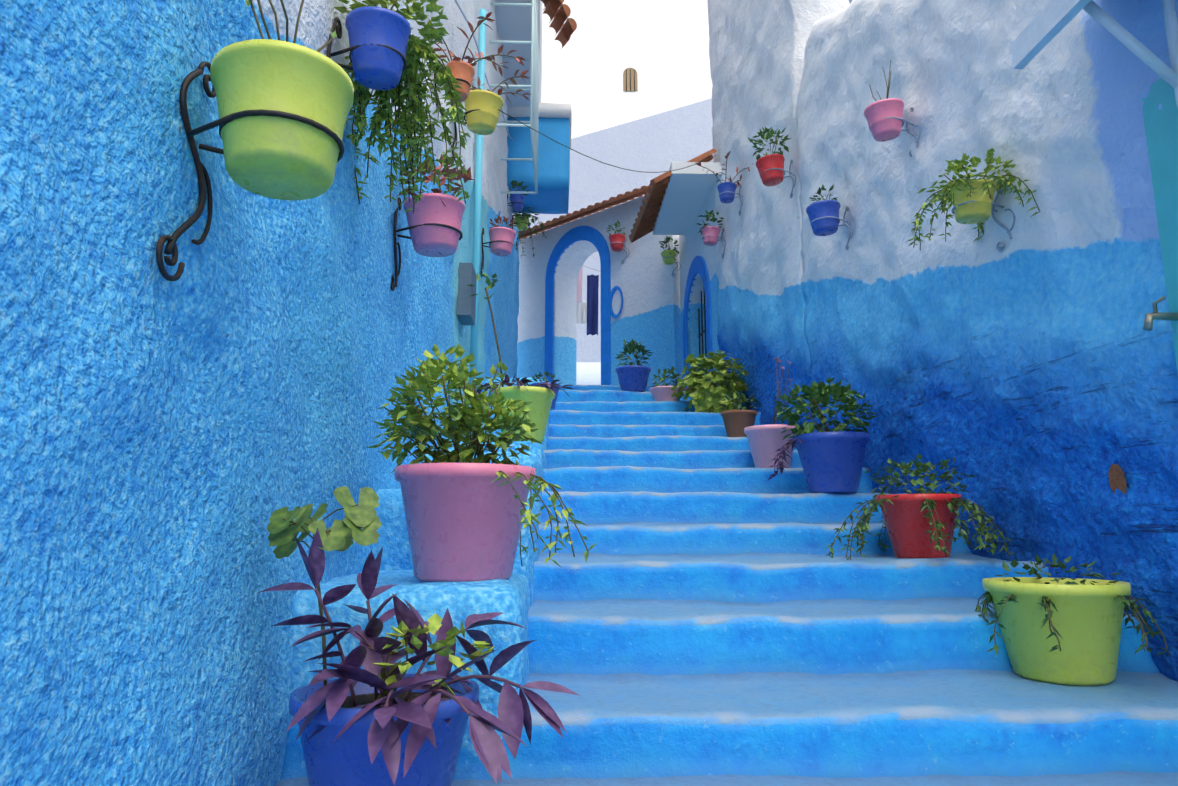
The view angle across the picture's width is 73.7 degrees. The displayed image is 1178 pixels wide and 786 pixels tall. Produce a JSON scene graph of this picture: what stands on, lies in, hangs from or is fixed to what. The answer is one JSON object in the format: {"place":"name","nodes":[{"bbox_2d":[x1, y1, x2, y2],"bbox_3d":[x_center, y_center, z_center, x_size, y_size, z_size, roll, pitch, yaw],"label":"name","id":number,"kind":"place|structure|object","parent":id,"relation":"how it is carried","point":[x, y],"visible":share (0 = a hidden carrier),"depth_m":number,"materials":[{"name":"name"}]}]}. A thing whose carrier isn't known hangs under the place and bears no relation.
{"place":"outdoors","nodes":[
{"label":"outdoors","id":0,"kind":"place"},
{"bbox_2d":[432,12,525,75],"bbox_3d":[-0.564,-1.701,3.796,0.552,0.282,0.608,5,-11,-26],"label":"red plant","id":1,"kind":"object","parent":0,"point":[492,57],"visible":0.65,"depth_m":3.84,"materials":[{"name":"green plant"}]},
{"bbox_2d":[515,216,528,229],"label":"plant","id":2,"kind":"object","parent":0,"point":[520,225],"visible":0.81,"depth_m":9.43,"materials":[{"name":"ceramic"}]},
{"bbox_2d":[576,362,600,384],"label":"lane ground","id":3,"kind":"structure","parent":0,"point":[588,373],"depth_m":12.03,"materials":[{"name":"paint"}]},
{"bbox_2d":[519,98,713,361],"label":"building","id":4,"kind":"structure","parent":3,"relation":"on","point":[660,142],"depth_m":13.52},
{"label":"ground","id":5,"kind":"structure","parent":0,"visible":0},
{"bbox_2d":[0,0,519,785],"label":"wall","id":6,"kind":"structure","parent":5,"relation":"on","point":[168,448],"depth_m":1.29,"materials":[{"name":"paint"}]},
{"bbox_2d":[156,61,343,280],"bbox_3d":[-0.543,-0.376,1.315,0.253,0.417,0.198,0,-10,-2],"label":"plant pot bracket","id":7,"kind":"object","parent":6,"relation":"attached to","point":[203,178],"visible":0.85,"depth_m":1.28,"materials":[{"name":"metal"}]},
{"bbox_2d":[210,39,353,199],"bbox_3d":[-0.520,-0.446,1.333,0.229,0.181,0.230,-14,-17,41],"label":"flower pot","id":8,"kind":"object","parent":7,"relation":"in","point":[279,158],"visible":0.98,"depth_m":1.26,"materials":[{"name":"ceramic"}]},
{"bbox_2d":[245,0,336,51],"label":"plant twigs","id":9,"kind":"object","parent":8,"relation":"in","point":[249,3],"visible":0.62,"depth_m":1.35,"materials":[{"name":"brown twig"},{"name":"bark"}]},
{"bbox_2d":[326,17,406,71],"bbox_3d":[-0.593,-0.814,2.102,0.200,0.439,0.158,0,-10,-2],"label":"pot holder","id":10,"kind":"object","parent":6,"relation":"attached to","point":[338,28],"visible":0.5,"depth_m":2.09,"materials":[{"name":"metal"}]},
{"bbox_2d":[345,6,410,89],"bbox_3d":[-0.567,-0.915,2.111,0.171,0.156,0.171,0,-6,2],"label":"flower pot","id":11,"kind":"object","parent":10,"relation":"in","point":[376,67],"visible":0.98,"depth_m":2.06,"materials":[{"name":"ceramic"}]},
{"bbox_2d":[334,0,470,212],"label":"trailing plant","id":12,"kind":"object","parent":10,"relation":"in","point":[407,121],"visible":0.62,"depth_m":2.31,"materials":[{"name":"green plant"}]},
{"bbox_2d":[390,197,462,290],"bbox_3d":[-0.596,-0.554,2.918,0.250,0.382,0.195,0,-10,-2],"label":"pot holder","id":13,"kind":"object","parent":6,"relation":"attached to","point":[393,285],"visible":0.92,"depth_m":2.90,"materials":[{"name":"metal"}]},
{"bbox_2d":[403,193,464,256],"bbox_3d":[-0.574,-0.615,2.927,0.226,0.178,0.226,1,-9,-29],"label":"flower pot","id":14,"kind":"object","parent":13,"relation":"in","point":[433,241],"visible":0.92,"depth_m":2.85,"materials":[{"name":"ceramic"}]},
{"bbox_2d":[396,154,473,204],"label":"red plant","id":15,"kind":"object","parent":13,"relation":"in","point":[442,180],"visible":0.35,"depth_m":2.89,"materials":[{"name":"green plant"}]},
{"bbox_2d":[432,69,470,129],"bbox_3d":[-0.658,-1.421,3.793,0.173,0.396,0.154,0,-10,-2],"label":"pot holder","id":16,"kind":"object","parent":6,"relation":"attached to","point":[460,79],"visible":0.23,"depth_m":3.77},
{"bbox_2d":[446,60,474,101],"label":"flower pot","id":17,"kind":"object","parent":16,"relation":"in","point":[464,70],"visible":0.62,"depth_m":3.76,"materials":[{"name":"ceramic"}]},
{"bbox_2d":[452,109,479,155],"bbox_3d":[-0.641,-1.514,4.453,0.250,0.388,0.195,0,-10,-2],"label":"pot holder","id":18,"kind":"object","parent":6,"relation":"attached to","point":[455,138],"visible":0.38,"depth_m":4.46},
{"bbox_2d":[464,90,502,134],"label":"flower pot","id":19,"kind":"object","parent":18,"relation":"in","point":[484,119],"visible":1,"depth_m":4.39,"materials":[{"name":"ceramic"}]},
{"bbox_2d":[450,51,530,104],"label":"red plant","id":20,"kind":"object","parent":19,"relation":"in","point":[523,73],"visible":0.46,"depth_m":4.44,"materials":[{"name":"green plant"}]},
{"bbox_2d":[457,263,475,324],"bbox_3d":[-0.737,-0.594,4.749,0.080,0.320,0.240,0,-10,-2],"label":"meter box","id":21,"kind":"object","parent":6,"relation":"attached to","point":[466,306],"visible":0.86,"depth_m":4.64,"materials":[{"name":"grey"}]},
{"bbox_2d":[469,8,485,405],"bbox_3d":[-0.752,-1.178,5.291,0.046,3.100,0.046,5,-11,-24],"label":"drainpipe","id":22,"kind":"object","parent":6,"relation":"attached to","point":[477,197],"depth_m":5.29,"materials":[{"name":"teal"}]},
{"bbox_2d":[454,0,512,139],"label":"cables","id":23,"kind":"object","parent":6,"relation":"attached to","point":[459,7],"depth_m":5.25,"materials":[{"name":"black"}]},
{"bbox_2d":[480,228,512,277],"bbox_3d":[-0.700,-1.072,6.002,0.237,0.417,0.183,0,-10,-2],"label":"pot holder","id":24,"kind":"object","parent":6,"relation":"attached to","point":[482,264],"visible":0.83,"depth_m":5.98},
{"bbox_2d":[489,215,514,228],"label":"plant","id":25,"kind":"object","parent":24,"relation":"on","point":[499,218],"visible":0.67,"depth_m":6.01,"materials":[{"name":"red plant"}]},
{"bbox_2d":[489,227,515,255],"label":"flower pot","id":26,"kind":"object","parent":24,"relation":"in","point":[503,234],"visible":1,"depth_m":5.95,"materials":[{"name":"ceramic"}]},
{"bbox_2d":[489,0,538,193],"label":"grille window","id":27,"kind":"structure","parent":6,"relation":"attached to","point":[534,97],"depth_m":6.86,"materials":[{"name":"teal paint"}]},
{"bbox_2d":[506,194,523,223],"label":"pot holder","id":28,"kind":"object","parent":6,"relation":"attached to","point":[512,203],"visible":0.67,"depth_m":8.56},
{"bbox_2d":[511,194,524,210],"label":"flower pot","id":29,"kind":"object","parent":28,"relation":"in","point":[517,198],"visible":0.98,"depth_m":8.54,"materials":[{"name":"plastic"}]},
{"bbox_2d":[508,180,529,195],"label":"plant","id":30,"kind":"object","parent":28,"relation":"on","point":[513,182],"visible":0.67,"depth_m":8.59,"materials":[{"name":"green plant"}]},
{"bbox_2d":[495,0,541,106],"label":"storey wall","id":31,"kind":"structure","parent":6,"relation":"attached to","point":[513,23],"depth_m":7.81,"materials":[{"name":"white"}]},
{"bbox_2d":[511,207,546,256],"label":"trailing plant","id":32,"kind":"object","parent":6,"relation":"attached to","point":[527,215],"visible":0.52,"depth_m":9.46,"materials":[{"name":"green plant"}]},
{"bbox_2d":[507,117,569,213],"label":"wall","id":33,"kind":"structure","parent":6,"relation":"attached to","point":[551,196],"depth_m":8.89,"materials":[{"name":"paint"}]},
{"bbox_2d":[507,103,571,149],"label":"wall","id":34,"kind":"structure","parent":33,"relation":"on","point":[553,110],"depth_m":8.90,"materials":[{"name":"white"}]},
{"bbox_2d":[291,377,549,759],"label":"ledge wall","id":35,"kind":"structure","parent":5,"relation":"on","point":[511,598],"depth_m":1.90,"materials":[{"name":"paint"}]},
{"bbox_2d":[394,463,535,581],"bbox_3d":[-0.342,0.360,2.162,0.388,0.303,0.388,5,-11,-27],"label":"pink pot","id":36,"kind":"object","parent":35,"relation":"on","point":[463,520],"visible":0.83,"depth_m":2.02,"materials":[{"name":"ceramic"}]},
{"bbox_2d":[402,402,530,464],"bbox_3d":[-0.339,0.133,2.158,0.366,0.219,0.330,0,-10,-2],"label":"plant","id":37,"kind":"object","parent":36,"relation":"on","point":[455,414],"visible":0.73,"depth_m":2.09,"materials":[{"name":"green plant"}]},
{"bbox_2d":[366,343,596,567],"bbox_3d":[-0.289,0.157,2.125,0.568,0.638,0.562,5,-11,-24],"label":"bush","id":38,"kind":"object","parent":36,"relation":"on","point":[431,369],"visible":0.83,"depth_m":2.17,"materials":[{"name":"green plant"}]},
{"bbox_2d":[492,386,554,442],"bbox_3d":[-0.367,0.135,4.414,0.357,0.289,0.357,0,-10,0],"label":"flower pot","id":39,"kind":"object","parent":35,"relation":"on","point":[540,399],"visible":0.52,"depth_m":4.30,"materials":[{"name":"ceramic"}]},
{"bbox_2d":[468,272,503,386],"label":"plant","id":40,"kind":"object","parent":39,"relation":"on","point":[491,285],"visible":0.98,"depth_m":4.59,"materials":[{"name":"green plant"}]},
{"bbox_2d":[476,373,572,396],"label":"purple plant","id":41,"kind":"object","parent":39,"relation":"on","point":[521,382],"visible":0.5,"depth_m":4.38,"materials":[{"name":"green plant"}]},
{"bbox_2d":[530,382,560,409],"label":"blue pot","id":42,"kind":"object","parent":35,"relation":"on","point":[555,399],"visible":0.23,"depth_m":5.22,"materials":[{"name":"ceramic"}]},
{"bbox_2d":[532,371,554,381],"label":"plant","id":43,"kind":"object","parent":42,"relation":"on","point":[541,375],"visible":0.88,"depth_m":5.27,"materials":[{"name":"green plant"}]},
{"bbox_2d":[541,0,712,138],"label":"house wall","id":44,"kind":"structure","parent":5,"relation":"on","point":[661,47],"depth_m":23.07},
{"bbox_2d":[623,68,637,90],"bbox_3d":[1.208,-9.162,22.955,0.420,0.760,0.001,0,-10,-2],"label":"house window","id":45,"kind":"structure","parent":44,"relation":"in","point":[628,80],"depth_m":22.95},
{"bbox_2d":[276,384,1177,785],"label":"stair steps","id":46,"kind":"structure","parent":5,"relation":"on","point":[710,612],"depth_m":2.35,"materials":[{"name":"paint"}]},
{"bbox_2d":[289,673,478,785],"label":"blue pot","id":47,"kind":"object","parent":46,"relation":"on","point":[343,759],"visible":0.46,"depth_m":1.44,"materials":[{"name":"plastic"}]},
{"bbox_2d":[267,487,381,705],"bbox_3d":[-0.537,0.406,1.592,0.222,0.437,0.174,0,-10,-2],"label":"geranium plant","id":48,"kind":"object","parent":47,"relation":"on","point":[361,524],"visible":0.92,"depth_m":1.59,"materials":[{"name":"green plant"}]},
{"bbox_2d":[258,527,579,784],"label":"purple-leaved plant","id":49,"kind":"object","parent":47,"relation":"on","point":[385,731],"visible":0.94,"depth_m":1.50,"materials":[{"name":"purple plant"}]},
{"bbox_2d":[369,613,493,700],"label":"green plant shoots","id":50,"kind":"object","parent":49,"relation":"on","point":[433,627],"visible":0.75,"depth_m":1.54,"materials":[{"name":"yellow plant"}]},
{"bbox_2d":[517,196,681,386],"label":"end wall","id":51,"kind":"structure","parent":46,"relation":"on","point":[648,284],"depth_m":10.03,"materials":[{"name":"paint"}]},
{"bbox_2d":[544,226,610,384],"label":"archway trim","id":52,"kind":"structure","parent":51,"relation":"attached to","point":[595,237],"depth_m":10.42,"materials":[{"name":"paint"}]},
{"bbox_2d":[577,265,598,335],"bbox_3d":[-0.082,-1.399,11.586,0.442,1.070,0.259,0,-10,-2],"label":"hanging laundry","id":53,"kind":"object","parent":51,"relation":"hanging from","point":[587,312],"visible":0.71,"depth_m":11.58,"materials":[{"name":"fabric"}]},
{"bbox_2d":[609,286,622,317],"bbox_3d":[0.376,-1.140,9.945,0.243,0.425,0.110,-9,-13,41],"label":"round window frame","id":54,"kind":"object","parent":51,"relation":"attached to","point":[613,290],"depth_m":9.93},
{"bbox_2d":[609,234,625,251],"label":"flower pot","id":55,"kind":"object","parent":51,"relation":"attached to","point":[616,247],"visible":0.98,"depth_m":9.80,"materials":[{"name":"ceramic"}]},
{"bbox_2d":[518,0,716,242],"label":"roof tiles","id":56,"kind":"object","parent":51,"relation":"on","point":[559,12],"visible":0.67,"depth_m":8.79,"materials":[{"name":"ceramic"}]},
{"bbox_2d":[663,253,680,276],"bbox_3d":[0.966,-1.538,9.302,0.202,0.281,0.147,9,-14,-43],"label":"plant pot bracket","id":57,"kind":"object","parent":51,"relation":"attached to","point":[676,263],"visible":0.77,"depth_m":9.35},
{"bbox_2d":[661,250,675,264],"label":"flower pot","id":58,"kind":"object","parent":57,"relation":"on","point":[669,260],"visible":1,"depth_m":9.24,"materials":[{"name":"plastic"}]},
{"bbox_2d":[659,236,678,255],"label":"plant","id":59,"kind":"object","parent":57,"relation":"on","point":[666,240],"visible":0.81,"depth_m":9.30,"materials":[{"name":"green plant"}]},
{"bbox_2d":[615,365,650,391],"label":"blue pot","id":60,"kind":"object","parent":46,"relation":"on","point":[633,377],"visible":0.85,"depth_m":7.19,"materials":[{"name":"ceramic"}]},
{"bbox_2d":[615,339,652,365],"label":"plant","id":61,"kind":"object","parent":60,"relation":"on","point":[633,347],"visible":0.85,"depth_m":7.30,"materials":[{"name":"green plant"}]},
{"bbox_2d":[649,386,684,400],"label":"flower pot","id":62,"kind":"object","parent":46,"relation":"on","point":[662,393],"visible":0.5,"depth_m":6.74,"materials":[{"name":"ceramic"}]},
{"bbox_2d":[652,366,680,386],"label":"plant","id":63,"kind":"object","parent":62,"relation":"on","point":[669,371],"visible":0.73,"depth_m":6.83,"materials":[{"name":"green plant"}]},
{"bbox_2d":[679,185,719,381],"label":"wall","id":64,"kind":"structure","parent":46,"relation":"on","point":[692,246],"depth_m":8.84,"materials":[{"name":"paint"}]},
{"bbox_2d":[653,162,721,234],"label":"canopy slab","id":65,"kind":"structure","parent":64,"relation":"attached to","point":[687,191],"depth_m":8.09,"materials":[{"name":"white"}]},
{"bbox_2d":[683,255,712,387],"bbox_3d":[1.168,-0.647,8.461,0.045,1.674,1.230,1,-10,-5],"label":"door frame","id":66,"kind":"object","parent":64,"relation":"attached to","point":[698,265],"depth_m":8.37,"materials":[{"name":"paint"}]},
{"bbox_2d":[698,285,706,374],"bbox_3d":[1.291,-0.552,8.456,0.020,1.485,0.900,1,-10,-5],"label":"gate door","id":67,"kind":"structure","parent":64,"relation":"attached to","point":[704,330],"depth_m":8.75,"materials":[{"name":"metal"}]},
{"bbox_2d":[671,351,749,412],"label":"geranium bush","id":68,"kind":"object","parent":46,"relation":"on","point":[694,380],"visible":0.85,"depth_m":6.51,"materials":[{"name":"green plant"}]},
{"bbox_2d":[697,388,727,412],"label":"flower pot","id":69,"kind":"object","parent":46,"relation":"on","point":[706,401],"visible":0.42,"depth_m":6.45,"materials":[{"name":"plastic"}]},
{"bbox_2d":[721,410,756,436],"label":"terracotta pot","id":70,"kind":"object","parent":46,"relation":"on","point":[736,422],"visible":0.9,"depth_m":5.40,"materials":[{"name":"ceramic"}]},
{"bbox_2d":[719,391,763,411],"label":"plant","id":71,"kind":"object","parent":70,"relation":"in","point":[738,394],"visible":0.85,"depth_m":5.50,"materials":[{"name":"green plant"}]},
{"bbox_2d":[744,424,795,467],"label":"flower pot","id":72,"kind":"object","parent":46,"relation":"on","point":[766,442],"visible":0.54,"depth_m":4.53,"materials":[{"name":"ceramic"}]},
{"bbox_2d":[772,357,791,423],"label":"plant stems","id":73,"kind":"object","parent":72,"relation":"in","point":[775,411],"visible":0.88,"depth_m":4.68,"materials":[{"name":"purple"}]},
{"bbox_2d":[792,431,869,492],"bbox_3d":[1.226,0.360,3.963,0.378,0.288,0.378,7,-12,-36],"label":"blue pot","id":74,"kind":"object","parent":46,"relation":"on","point":[831,462],"visible":0.92,"depth_m":3.84,"materials":[{"name":"ceramic"}]},
{"bbox_2d":[768,438,801,479],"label":"plant","id":75,"kind":"object","parent":74,"relation":"on","point":[782,450],"visible":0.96,"depth_m":3.92,"materials":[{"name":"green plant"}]},
{"bbox_2d":[774,377,876,442],"bbox_3d":[1.203,0.119,4.003,0.504,0.365,0.512,-3,-10,15],"label":"bush","id":76,"kind":"object","parent":74,"relation":"on","point":[812,395],"visible":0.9,"depth_m":3.93,"materials":[{"name":"green plant"}]},
{"bbox_2d":[876,494,961,558],"bbox_3d":[1.304,0.527,3.096,0.315,0.246,0.315,9,-13,-42],"label":"red pot","id":77,"kind":"object","parent":46,"relation":"on","point":[907,525],"visible":0.75,"depth_m":3.00,"materials":[{"name":"ceramic"}]},
{"bbox_2d":[825,453,1015,560],"bbox_3d":[1.316,0.466,3.092,0.597,0.451,0.614,9,-13,-41],"label":"trailing plant","id":78,"kind":"object","parent":77,"relation":"in","point":[976,512],"visible":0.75,"depth_m":3.03,"materials":[{"name":"green plant"}]},
{"bbox_2d":[982,577,1130,685],"bbox_3d":[1.398,0.703,2.341,0.385,0.279,0.385,-5,-11,26],"label":"pot","id":79,"kind":"object","parent":46,"relation":"on","point":[1087,619],"visible":0.98,"depth_m":2.21,"materials":[{"name":"plastic"}]},
{"bbox_2d":[974,553,1168,655],"bbox_3d":[1.394,0.630,2.365,0.517,0.292,0.525,0,-10,-2],"label":"herb plant","id":80,"kind":"object","parent":79,"relation":"in","point":[1127,602],"visible":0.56,"depth_m":2.27,"materials":[{"name":"green plant"}]},
{"bbox_2d":[707,0,849,424],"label":"tall wall","id":81,"kind":"structure","parent":5,"relation":"on","point":[756,51],"depth_m":6.31,"materials":[{"name":"paint"}]},
{"bbox_2d":[498,109,715,172],"bbox_3d":[0.364,-1.819,5.632,0.006,1.370,3.582,-5,-11,27],"label":"overhead wire","id":82,"kind":"object","parent":81,"relation":"attached to","point":[595,159],"visible":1,"depth_m":4.91,"materials":[{"name":"black plastic"}]},
{"bbox_2d":[702,227,725,258],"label":"pot holder","id":83,"kind":"object","parent":81,"relation":"attached to","point":[721,237],"visible":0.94,"depth_m":7.40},
{"bbox_2d":[697,210,723,234],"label":"plant","id":84,"kind":"object","parent":83,"relation":"on","point":[712,215],"visible":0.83,"depth_m":7.43,"materials":[{"name":"green plant"}]},
{"bbox_2d":[701,226,720,245],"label":"flower pot","id":85,"kind":"object","parent":83,"relation":"on","point":[714,231],"visible":1,"depth_m":7.36,"materials":[{"name":"ceramic"}]},
{"bbox_2d":[718,184,742,215],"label":"pot holder","id":86,"kind":"object","parent":81,"relation":"attached to","point":[740,186],"visible":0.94,"depth_m":6.84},
{"bbox_2d":[717,182,736,203],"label":"flower pot","id":87,"kind":"object","parent":86,"relation":"on","point":[727,197],"visible":0.94,"depth_m":6.82,"materials":[{"name":"plastic"}]},
{"bbox_2d":[695,151,752,187],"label":"potted plant","id":88,"kind":"object","parent":87,"relation":"in","point":[716,174],"visible":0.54,"depth_m":6.83,"materials":[{"name":"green plant"}]},
{"bbox_2d":[764,160,795,197],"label":"pot holder","id":89,"kind":"object","parent":81,"relation":"attached to","point":[793,185],"visible":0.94,"depth_m":5.55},
{"bbox_2d":[748,127,789,159],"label":"plant sprig","id":90,"kind":"object","parent":89,"relation":"attached to","point":[767,136],"visible":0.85,"depth_m":5.55,"materials":[{"name":"green plant"}]},
{"bbox_2d":[756,154,784,185],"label":"flower pot","id":91,"kind":"object","parent":89,"relation":"on","point":[773,177],"visible":1,"depth_m":5.51,"materials":[{"name":"plastic"}]},
{"bbox_2d":[795,0,1177,681],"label":"wall","id":92,"kind":"structure","parent":5,"relation":"on","point":[1027,376],"depth_m":3.10,"materials":[{"name":"paint"}]},
{"bbox_2d":[810,206,853,249],"bbox_3d":[1.414,-0.972,4.606,0.224,0.261,0.169,0,-10,-2],"label":"pot holder","id":93,"kind":"object","parent":92,"relation":"attached to","point":[848,227],"visible":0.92,"depth_m":4.59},
{"bbox_2d":[806,200,840,235],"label":"flower pot","id":94,"kind":"object","parent":93,"relation":"on","point":[823,226],"visible":1,"depth_m":4.55,"materials":[{"name":"plastic"}]},
{"bbox_2d":[809,184,837,202],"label":"plant sprig","id":95,"kind":"object","parent":93,"relation":"attached to","point":[821,189],"visible":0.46,"depth_m":4.62,"materials":[{"name":"green plant"}]},
{"bbox_2d":[869,107,920,156],"bbox_3d":[1.491,-1.290,3.861,0.217,0.246,0.162,0,-10,-2],"label":"pot holder","id":96,"kind":"object","parent":92,"relation":"attached to","point":[907,129],"visible":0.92,"depth_m":3.83,"materials":[{"name":"metal"}]},
{"bbox_2d":[864,98,903,141],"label":"flower pot","id":97,"kind":"object","parent":96,"relation":"on","point":[883,129],"visible":0.94,"depth_m":3.81,"materials":[{"name":"plastic"}]},
{"bbox_2d":[869,60,890,100],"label":"plant twigs","id":98,"kind":"object","parent":97,"relation":"in","point":[888,87],"visible":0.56,"depth_m":3.87,"materials":[{"name":"green plant"}]},
{"bbox_2d":[951,187,1014,251],"bbox_3d":[1.556,-0.703,3.132,0.202,0.265,0.150,0,-10,-2],"label":"pot holder","id":99,"kind":"object","parent":92,"relation":"attached to","point":[993,211],"visible":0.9,"depth_m":3.13,"materials":[{"name":"metal"}]},
{"bbox_2d":[906,148,1039,250],"bbox_3d":[1.567,-0.776,3.135,0.496,0.343,0.482,0,-10,-2],"label":"trailing plant","id":100,"kind":"object","parent":99,"relation":"in","point":[946,198],"visible":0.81,"depth_m":3.07,"materials":[{"name":"green plant"}]},
{"bbox_2d":[950,179,996,223],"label":"flower pot","id":101,"kind":"object","parent":99,"relation":"on","point":[978,210],"visible":0.81,"depth_m":3.08,"materials":[{"name":"ceramic"}]},
{"bbox_2d":[1010,0,1177,107],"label":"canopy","id":102,"kind":"object","parent":92,"relation":"attached to","point":[1049,22],"visible":0.96,"depth_m":2.30,"materials":[{"name":"paint"}]},
{"bbox_2d":[1108,464,1126,494],"bbox_3d":[1.691,0.289,2.513,0.004,0.128,0.072,0,-10,-2],"label":"chipped wall patch","id":103,"kind":"object","parent":92,"relation":"attached to","point":[1117,479],"visible":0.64,"depth_m":2.52,"materials":[{"name":"orange brick"}]},
{"bbox_2d":[1141,78,1177,372],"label":"teal door","id":104,"kind":"structure","parent":92,"relation":"attached to","point":[1161,128],"depth_m":2.35,"materials":[{"name":"paint"}]},
{"bbox_2d":[1143,296,1177,330],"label":"faucet","id":105,"kind":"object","parent":92,"relation":"attached to","point":[1149,319],"depth_m":2.29,"materials":[{"name":"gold metal"}]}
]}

